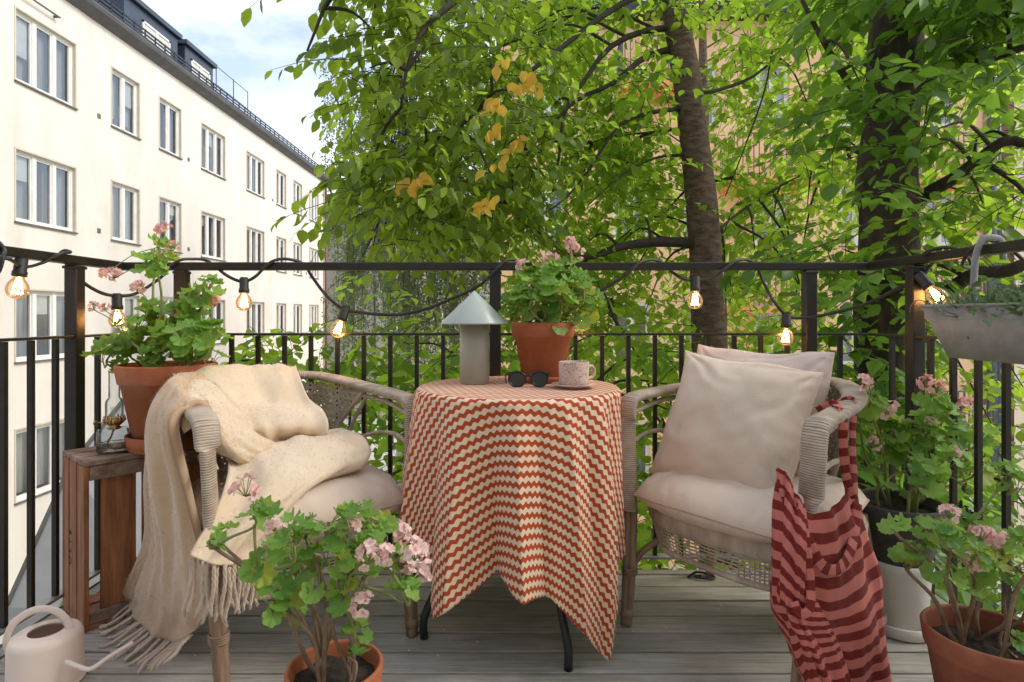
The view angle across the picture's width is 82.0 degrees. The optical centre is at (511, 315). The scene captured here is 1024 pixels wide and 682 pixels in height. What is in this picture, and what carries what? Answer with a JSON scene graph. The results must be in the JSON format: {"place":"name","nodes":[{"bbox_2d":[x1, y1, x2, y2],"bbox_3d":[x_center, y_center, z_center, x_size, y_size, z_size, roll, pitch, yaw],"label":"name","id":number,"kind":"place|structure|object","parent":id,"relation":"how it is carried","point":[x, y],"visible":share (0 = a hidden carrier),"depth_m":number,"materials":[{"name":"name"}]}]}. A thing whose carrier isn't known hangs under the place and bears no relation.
{"place":"outdoors","nodes":[
{"label":"outdoors","id":0,"kind":"place"},
{"bbox_2d":[0,0,329,594],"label":"apartment building","id":1,"kind":"structure","parent":0,"point":[126,127],"depth_m":15.00,"materials":[{"name":"white paint"}]},
{"bbox_2d":[14,288,63,363],"bbox_3d":[-10.287,0.210,12.670,0.665,1.860,2.020,0,0,0],"label":"window","id":2,"kind":"structure","parent":1,"relation":"in","point":[41,313],"depth_m":12.83,"materials":[{"name":"grey glass"}]},
{"bbox_2d":[14,418,63,504],"bbox_3d":[-10.287,3.050,12.670,0.665,1.860,2.020,0,0,0],"label":"window","id":3,"kind":"structure","parent":1,"relation":"in","point":[42,430],"depth_m":12.65,"materials":[{"name":"grey glass"}]},
{"bbox_2d":[14,5,77,109],"bbox_3d":[-10.287,-5.470,12.670,0.665,1.860,2.020,0,0,0],"label":"window","id":4,"kind":"structure","parent":1,"relation":"in","point":[38,52],"depth_m":12.85,"materials":[{"name":"grey glass"}]},
{"bbox_2d":[14,146,77,233],"bbox_3d":[-10.287,-2.630,12.670,0.665,1.860,2.020,0,0,0],"label":"window","id":5,"kind":"structure","parent":1,"relation":"in","point":[39,183],"depth_m":12.89,"materials":[{"name":"grey glass"}]},
{"bbox_2d":[111,293,139,354],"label":"window","id":6,"kind":"structure","parent":1,"relation":"in","point":[129,303],"depth_m":15.51,"materials":[{"name":"white paint"}]},
{"bbox_2d":[111,65,141,139],"bbox_3d":[-10.287,-5.470,15.250,0.665,1.860,1.480,0,0,0],"label":"window","id":7,"kind":"structure","parent":1,"relation":"in","point":[123,91],"depth_m":15.31,"materials":[{"name":"grey glass"}]},
{"bbox_2d":[111,179,141,245],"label":"window","id":8,"kind":"structure","parent":1,"relation":"in","point":[120,194],"depth_m":15.29,"materials":[{"name":"grey glass"}]},
{"bbox_2d":[159,296,172,317],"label":"window","id":9,"kind":"structure","parent":1,"relation":"in","point":[170,298],"depth_m":17.19,"materials":[{"name":"white paint"}]},
{"bbox_2d":[159,95,182,159],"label":"window","id":10,"kind":"structure","parent":1,"relation":"in","point":[166,110],"depth_m":17.64,"materials":[{"name":"grey glass"}]},
{"bbox_2d":[159,196,182,253],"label":"window","id":11,"kind":"structure","parent":1,"relation":"in","point":[166,208],"depth_m":17.69,"materials":[{"name":"grey glass"}]},
{"bbox_2d":[201,299,225,343],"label":"window","id":12,"kind":"structure","parent":1,"relation":"in","point":[214,314],"depth_m":20.42,"materials":[{"name":"white paint"}]},
{"bbox_2d":[201,122,226,180],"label":"window","id":13,"kind":"structure","parent":1,"relation":"in","point":[209,139],"depth_m":19.94,"materials":[{"name":"grey glass"}]},
{"bbox_2d":[201,210,226,261],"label":"window","id":14,"kind":"structure","parent":1,"relation":"in","point":[209,223],"depth_m":20.09,"materials":[{"name":"white paint"}]},
{"bbox_2d":[246,225,264,261],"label":"window","id":15,"kind":"structure","parent":1,"relation":"in","point":[251,234],"depth_m":23.28,"materials":[{"name":"white paint"}]},
{"bbox_2d":[246,150,265,198],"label":"window","id":16,"kind":"structure","parent":1,"relation":"in","point":[251,161],"depth_m":23.19,"materials":[{"name":"grey glass"}]},
{"bbox_2d":[246,301,265,340],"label":"window","id":17,"kind":"structure","parent":1,"relation":"in","point":[251,314],"depth_m":23.28,"materials":[{"name":"white paint"}]},
{"bbox_2d":[276,168,286,208],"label":"window","id":18,"kind":"structure","parent":1,"relation":"in","point":[278,174],"depth_m":25.73,"materials":[{"name":"white paint"}]},
{"bbox_2d":[276,235,286,272],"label":"window","id":19,"kind":"structure","parent":1,"relation":"in","point":[279,241],"depth_m":25.74,"materials":[{"name":"white paint"}]},
{"bbox_2d":[276,302,286,337],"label":"window","id":20,"kind":"structure","parent":1,"relation":"in","point":[278,304],"depth_m":25.74,"materials":[{"name":"white paint"}]},
{"bbox_2d":[280,176,301,215],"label":"window","id":21,"kind":"structure","parent":1,"relation":"in","point":[295,184],"depth_m":27.39,"materials":[{"name":"white paint"}]},
{"bbox_2d":[280,303,301,332],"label":"window","id":22,"kind":"structure","parent":1,"relation":"in","point":[295,305],"depth_m":27.42,"materials":[{"name":"white paint"}]},
{"bbox_2d":[280,241,302,275],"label":"window","id":23,"kind":"structure","parent":1,"relation":"in","point":[295,244],"depth_m":27.42,"materials":[{"name":"white paint"}]},
{"bbox_2d":[297,186,318,222],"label":"window","id":24,"kind":"structure","parent":1,"relation":"in","point":[313,213],"depth_m":29.87,"materials":[{"name":"white paint"}]},
{"bbox_2d":[297,246,318,278],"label":"window","id":25,"kind":"structure","parent":1,"relation":"in","point":[312,252],"depth_m":29.90,"materials":[{"name":"white paint"}]},
{"bbox_2d":[297,304,318,332],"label":"window","id":26,"kind":"structure","parent":1,"relation":"in","point":[313,308],"depth_m":29.87,"materials":[{"name":"white paint"}]},
{"bbox_2d":[142,0,495,202],"label":"sky","id":27,"kind":"structure","parent":0,"point":[274,38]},
{"bbox_2d":[324,208,498,418],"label":"apartment building","id":28,"kind":"structure","parent":0,"point":[330,275],"depth_m":34.00,"materials":[{"name":"white paint"}]},
{"bbox_2d":[346,306,364,331],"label":"window","id":29,"kind":"structure","parent":28,"relation":"in","point":[358,330],"depth_m":34.25,"materials":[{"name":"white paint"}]},
{"bbox_2d":[433,306,449,331],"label":"window","id":30,"kind":"structure","parent":28,"relation":"in","point":[440,306],"depth_m":34.08,"materials":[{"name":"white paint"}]},
{"bbox_2d":[0,419,1022,643],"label":"courtyard ground","id":31,"kind":"structure","parent":0,"point":[372,447],"depth_m":24.56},
{"bbox_2d":[8,398,140,636],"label":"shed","id":32,"kind":"structure","parent":31,"relation":"on","point":[17,600],"depth_m":7.75,"materials":[{"name":"white paint"}]},
{"bbox_2d":[60,275,522,605],"bbox_3d":[-1.091,2.828,4.243,3.636,6.288,2.635,0,0,0],"label":"bushy shrub","id":33,"kind":"object","parent":31,"relation":"on","point":[401,367],"visible":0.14,"depth_m":3.97,"materials":[{"name":"green plant"}]},
{"bbox_2d":[316,27,498,487],"bbox_3d":[-2.631,-1.530,16.773,5.211,15.000,3.764,0,0,0],"label":"birch tree","id":34,"kind":"object","parent":31,"relation":"on","point":[403,280],"visible":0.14,"depth_m":16.08,"materials":[{"name":"green plant"}]},
{"bbox_2d":[241,0,950,569],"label":"leafy tree","id":35,"kind":"object","parent":31,"relation":"on","point":[507,204],"visible":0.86,"depth_m":4.21,"materials":[{"name":"green plant"}]},
{"bbox_2d":[471,247,856,569],"bbox_3d":[0.975,2.670,4.523,3.074,6.604,3.235,0,0,0],"label":"bushy shrub","id":36,"kind":"object","parent":31,"relation":"on","point":[667,372],"visible":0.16,"depth_m":3.79,"materials":[{"name":"green plant"}]},
{"bbox_2d":[456,0,1023,381],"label":"leafy tree","id":37,"kind":"object","parent":31,"relation":"on","point":[703,47],"visible":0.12,"depth_m":9.09,"materials":[{"name":"green plant"}]},
{"bbox_2d":[703,0,1023,501],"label":"leafy tree","id":38,"kind":"object","parent":31,"relation":"on","point":[910,71],"visible":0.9,"depth_m":3.48,"materials":[{"name":"green plant"}]},
{"bbox_2d":[766,289,1023,621],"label":"bushy shrub","id":39,"kind":"object","parent":31,"relation":"on","point":[876,367],"visible":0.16,"depth_m":3.23,"materials":[{"name":"green plant"}]},
{"bbox_2d":[944,484,1000,611],"bbox_3d":[4.537,3.787,5.990,0.824,4.367,1.492,0,0,33],"label":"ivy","id":40,"kind":"object","parent":31,"relation":"on","point":[995,606],"visible":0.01,"depth_m":5.68,"materials":[{"name":"green plant"}]},
{"bbox_2d":[496,0,1001,565],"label":"apartment building","id":41,"kind":"structure","parent":0,"point":[966,364],"depth_m":14.00,"materials":[{"name":"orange paint"}]},
{"bbox_2d":[531,64,562,123],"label":"window","id":42,"kind":"structure","parent":41,"relation":"in","point":[549,107],"depth_m":14.08,"materials":[{"name":"grey glass"}]},
{"bbox_2d":[529,183,564,246],"bbox_3d":[0.852,-2.410,14.288,1.212,1.900,0.665,0,0,0],"label":"window","id":43,"kind":"structure","parent":41,"relation":"in","point":[557,200],"depth_m":14.62,"materials":[{"name":"grey glass"}]},
{"bbox_2d":[613,186,647,239],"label":"window","id":44,"kind":"structure","parent":41,"relation":"in","point":[635,213],"depth_m":14.62,"materials":[{"name":"grey glass"}]},
{"bbox_2d":[613,64,649,127],"bbox_3d":[2.841,-5.250,14.288,1.293,1.900,0.665,0,0,0],"label":"window","id":45,"kind":"structure","parent":41,"relation":"in","point":[623,64],"depth_m":14.07,"materials":[{"name":"white paint"}]},
{"bbox_2d":[613,302,649,364],"bbox_3d":[2.841,0.430,14.339,1.293,1.900,0.562,0,0,0],"label":"window","id":46,"kind":"structure","parent":41,"relation":"in","point":[622,321],"depth_m":14.62,"materials":[{"name":"grey glass"}]},
{"bbox_2d":[636,421,649,480],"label":"window","id":47,"kind":"structure","parent":41,"relation":"in","point":[646,449],"depth_m":14.10,"materials":[{"name":"white glass"}]},
{"bbox_2d":[683,194,687,236],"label":"window","id":48,"kind":"structure","parent":41,"relation":"in","point":[685,219],"depth_m":14.25,"materials":[{"name":"grey glass"}]},
{"bbox_2d":[683,302,691,359],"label":"window","id":49,"kind":"structure","parent":41,"relation":"in","point":[690,338],"depth_m":14.62,"materials":[{"name":"grey glass"}]},
{"bbox_2d":[708,64,718,127],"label":"window","id":50,"kind":"structure","parent":41,"relation":"in","point":[711,119],"depth_m":14.08,"materials":[{"name":"grey glass"}]},
{"bbox_2d":[753,64,787,127],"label":"window","id":51,"kind":"structure","parent":41,"relation":"in","point":[780,68],"depth_m":14.25,"materials":[{"name":"grey glass"}]},
{"bbox_2d":[754,194,787,246],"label":"window","id":52,"kind":"structure","parent":41,"relation":"in","point":[777,212],"depth_m":14.10,"materials":[{"name":"grey glass"}]},
{"bbox_2d":[754,302,787,352],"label":"window","id":53,"kind":"structure","parent":41,"relation":"in","point":[755,303],"depth_m":14.08,"materials":[{"name":"grey glass"}]},
{"bbox_2d":[839,64,850,127],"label":"window","id":54,"kind":"structure","parent":41,"relation":"in","point":[848,126],"depth_m":14.07,"materials":[{"name":"white paint"}]},
{"bbox_2d":[841,302,853,366],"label":"window","id":55,"kind":"structure","parent":41,"relation":"in","point":[847,359],"depth_m":14.25,"materials":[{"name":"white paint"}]},
{"bbox_2d":[839,183,858,246],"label":"window","id":56,"kind":"structure","parent":41,"relation":"in","point":[855,239],"depth_m":14.08,"materials":[{"name":"grey glass"}]},
{"bbox_2d":[922,194,954,246],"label":"window","id":57,"kind":"structure","parent":41,"relation":"in","point":[941,240],"depth_m":14.08,"materials":[{"name":"grey glass"}]},
{"bbox_2d":[923,88,960,127],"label":"window","id":58,"kind":"structure","parent":41,"relation":"in","point":[943,120],"depth_m":14.08,"materials":[{"name":"grey glass"}]},
{"bbox_2d":[983,43,1023,570],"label":"apartment building","id":59,"kind":"structure","parent":0,"point":[1017,416],"depth_m":13.70,"materials":[{"name":"white paint"}]},
{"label":"balcony slab","id":60,"kind":"structure","parent":0,"visible":0},
{"bbox_2d":[0,581,99,659],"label":"deck edge strip","id":61,"kind":"object","parent":60,"relation":"on","point":[94,588],"depth_m":1.90,"materials":[{"name":"wood"}]},
{"bbox_2d":[0,570,933,681],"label":"balcony deck","id":62,"kind":"structure","parent":60,"relation":"on","point":[705,636],"depth_m":1.74,"materials":[{"name":"grey wood"}]},
{"bbox_2d":[2,605,133,681],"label":"watering can","id":63,"kind":"object","parent":62,"relation":"on","point":[51,650],"visible":1,"depth_m":1.51,"materials":[{"name":"metal"}]},
{"bbox_2d":[63,446,200,632],"bbox_3d":[-1.279,0.709,2.015,0.240,0.522,0.372,0,0,40],"label":"wooden crate","id":64,"kind":"object","parent":62,"relation":"on","point":[114,471],"visible":0.52,"depth_m":1.88,"materials":[{"name":"brown wood"}]},
{"bbox_2d":[93,370,131,452],"bbox_3d":[-1.310,0.314,1.935,0.106,0.266,0.099,0,0,0],"label":"oil lamp","id":65,"kind":"object","parent":64,"relation":"on","point":[114,422],"visible":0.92,"depth_m":1.93,"materials":[{"name":"clear glass"}]},
{"bbox_2d":[124,433,193,454],"bbox_3d":[-1.170,0.422,2.000,0.248,0.050,0.248,0,0,0],"label":"pot saucer","id":66,"kind":"object","parent":64,"relation":"on","point":[134,446],"visible":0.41,"depth_m":1.90,"materials":[{"name":"ceramic"}]},
{"bbox_2d":[80,220,234,439],"bbox_3d":[-1.158,0.058,2.002,0.538,0.755,0.320,0,0,19],"label":"potted geranium","id":67,"kind":"object","parent":66,"relation":"on","point":[143,379],"visible":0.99,"depth_m":1.93,"materials":[{"name":"plant"}]},
{"bbox_2d":[184,370,418,681],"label":"wicker armchair","id":68,"kind":"object","parent":62,"relation":"on","point":[204,421],"visible":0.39,"depth_m":1.67,"materials":[{"name":"brown wicker"}]},
{"bbox_2d":[97,362,371,673],"bbox_3d":[-0.860,0.564,1.820,0.654,0.813,0.875,0,0,-43],"label":"wool throw","id":69,"kind":"object","parent":68,"relation":"on","point":[285,444],"visible":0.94,"depth_m":1.65,"materials":[{"name":"beige fabric"}]},
{"bbox_2d":[192,462,401,548],"bbox_3d":[-0.669,0.547,1.825,0.594,0.165,0.565,0,0,-37],"label":"seat cushion","id":70,"kind":"object","parent":68,"relation":"on","point":[380,488],"visible":0.26,"depth_m":1.70,"materials":[{"name":"beige fabric"}]},
{"bbox_2d":[206,471,432,681],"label":"potted geranium","id":71,"kind":"object","parent":62,"relation":"on","point":[356,657],"visible":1,"depth_m":1.18,"materials":[{"name":"plant"}]},
{"bbox_2d":[419,591,572,671],"bbox_3d":[0.020,0.601,1.900,0.632,0.738,0.632,0,0,0],"label":"round table","id":72,"kind":"object","parent":62,"relation":"on","point":[565,634],"visible":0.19,"depth_m":1.63,"materials":[{"name":"black metal"}]},
{"bbox_2d":[396,376,625,660],"bbox_3d":[0.001,0.588,1.895,0.708,0.724,0.788,0,0,0],"label":"tablecloth","id":73,"kind":"object","parent":72,"relation":"on","point":[519,490],"visible":0.9,"depth_m":1.59,"materials":[{"name":"fabric"}]},
{"bbox_2d":[441,291,507,384],"bbox_3d":[-0.125,0.071,1.965,0.224,0.308,0.224,0,0,0],"label":"table lamp","id":74,"kind":"object","parent":73,"relation":"on","point":[474,314],"visible":1,"depth_m":1.92,"materials":[{"name":"white metal"}]},
{"bbox_2d":[505,370,549,386],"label":"sunglasses","id":75,"kind":"object","parent":73,"relation":"on","point":[538,378],"visible":0.99,"depth_m":1.86,"materials":[{"name":"black plastic"}]},
{"bbox_2d":[526,377,558,383],"bbox_3d":[0.107,0.214,2.030,0.204,0.022,0.204,0,0,0],"label":"pot saucer","id":76,"kind":"object","parent":73,"relation":"on","point":[552,379],"visible":0.25,"depth_m":1.94,"materials":[{"name":"ceramic"}]},
{"bbox_2d":[498,236,606,376],"bbox_3d":[0.132,-0.035,2.013,0.397,0.492,0.338,0,0,0],"label":"potted geranium","id":77,"kind":"object","parent":76,"relation":"on","point":[544,345],"visible":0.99,"depth_m":1.95,"materials":[{"name":"plant"}]},
{"bbox_2d":[551,381,595,388],"bbox_3d":[0.193,0.219,1.840,0.141,0.014,0.141,0,0,0],"label":"saucer","id":78,"kind":"object","parent":73,"relation":"on","point":[575,387],"visible":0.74,"depth_m":1.80,"materials":[{"name":"beige ceramic"}]},
{"bbox_2d":[559,360,595,385],"bbox_3d":[0.197,0.181,1.844,0.095,0.074,0.106,0,0,37],"label":"cup","id":79,"kind":"object","parent":78,"relation":"on","point":[573,372],"visible":0.97,"depth_m":1.80,"materials":[{"name":"ceramic"}]},
{"bbox_2d":[0,239,1023,635],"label":"balcony railing","id":80,"kind":"object","parent":62,"relation":"on","point":[74,267],"visible":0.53,"depth_m":2.01,"materials":[{"name":"black metal"}]},
{"bbox_2d":[0,240,1023,345],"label":"string lights","id":81,"kind":"object","parent":80,"relation":"attached to","point":[21,266],"visible":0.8,"depth_m":2.21,"materials":[{"name":"black rubber"}]},
{"bbox_2d":[909,234,1023,364],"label":"planter trough","id":82,"kind":"object","parent":80,"relation":"hanging from","point":[971,324],"visible":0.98,"depth_m":1.59,"materials":[{"name":"metal"}]},
{"bbox_2d":[687,571,715,579],"bbox_3d":[0.698,0.962,2.175,0.102,0.016,0.055,0,0,0],"label":"cord loop","id":83,"kind":"object","parent":62,"relation":"on","point":[700,575],"visible":1,"depth_m":2.17,"materials":[{"name":"black rubber"}]},
{"bbox_2d":[620,377,886,681],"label":"wicker armchair","id":84,"kind":"object","parent":62,"relation":"on","point":[818,462],"visible":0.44,"depth_m":1.72,"materials":[{"name":"brown wicker"}]},
{"bbox_2d":[633,471,869,542],"bbox_3d":[0.724,0.543,1.808,0.543,0.143,0.575,0,0,-40],"label":"seat cushion","id":85,"kind":"object","parent":84,"relation":"on","point":[737,509],"visible":0.54,"depth_m":1.65,"materials":[{"name":"beige fabric"}]},
{"bbox_2d":[650,350,823,488],"bbox_3d":[0.684,0.341,1.827,0.282,0.443,0.455,0,0,-44],"label":"back cushion","id":86,"kind":"object","parent":85,"relation":"on","point":[742,422],"visible":0.8,"depth_m":1.74,"materials":[{"name":"beige fabric"}]},
{"bbox_2d":[697,344,834,476],"bbox_3d":[0.794,0.315,1.970,0.250,0.418,0.473,0,0,-42],"label":"back cushion","id":87,"kind":"object","parent":85,"relation":"on","point":[815,361],"visible":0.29,"depth_m":1.88,"materials":[{"name":"beige fabric"}]},
{"bbox_2d":[770,395,891,681],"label":"striped bag","id":88,"kind":"object","parent":84,"relation":"hanging from","point":[826,592],"visible":0.99,"depth_m":1.40,"materials":[{"name":"red fabric"}]},
{"bbox_2d":[884,625,924,642],"bbox_3d":[1.200,0.950,1.830,0.198,0.038,0.198,0,0,0],"label":"white saucer","id":89,"kind":"object","parent":62,"relation":"on","point":[904,635],"visible":0.18,"depth_m":1.74,"materials":[{"name":"ceramic"}]},
{"bbox_2d":[877,560,934,630],"bbox_3d":[1.200,0.851,1.830,0.188,0.203,0.188,0,0,0],"label":"white planter","id":90,"kind":"object","parent":89,"relation":"on","point":[906,599],"visible":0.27,"depth_m":1.75,"materials":[{"name":"ceramic"}]},
{"bbox_2d":[857,373,1000,568],"bbox_3d":[1.277,0.474,1.807,0.556,0.612,0.313,0,0,0],"label":"potted geranium","id":91,"kind":"object","parent":90,"relation":"on","point":[913,501],"visible":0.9,"depth_m":1.80,"materials":[{"name":"green plant"}]},
{"bbox_3d":[1.085,0.954,1.345,0.224,0.030,0.224,0,0,0],"label":"pot saucer","id":92,"kind":"object","parent":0,"visible":0},
{"bbox_2d":[876,457,1023,681],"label":"potted geranium","id":93,"kind":"object","parent":92,"relation":"on","point":[970,643],"visible":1,"depth_m":1.33,"materials":[{"name":"plant"}]}
]}

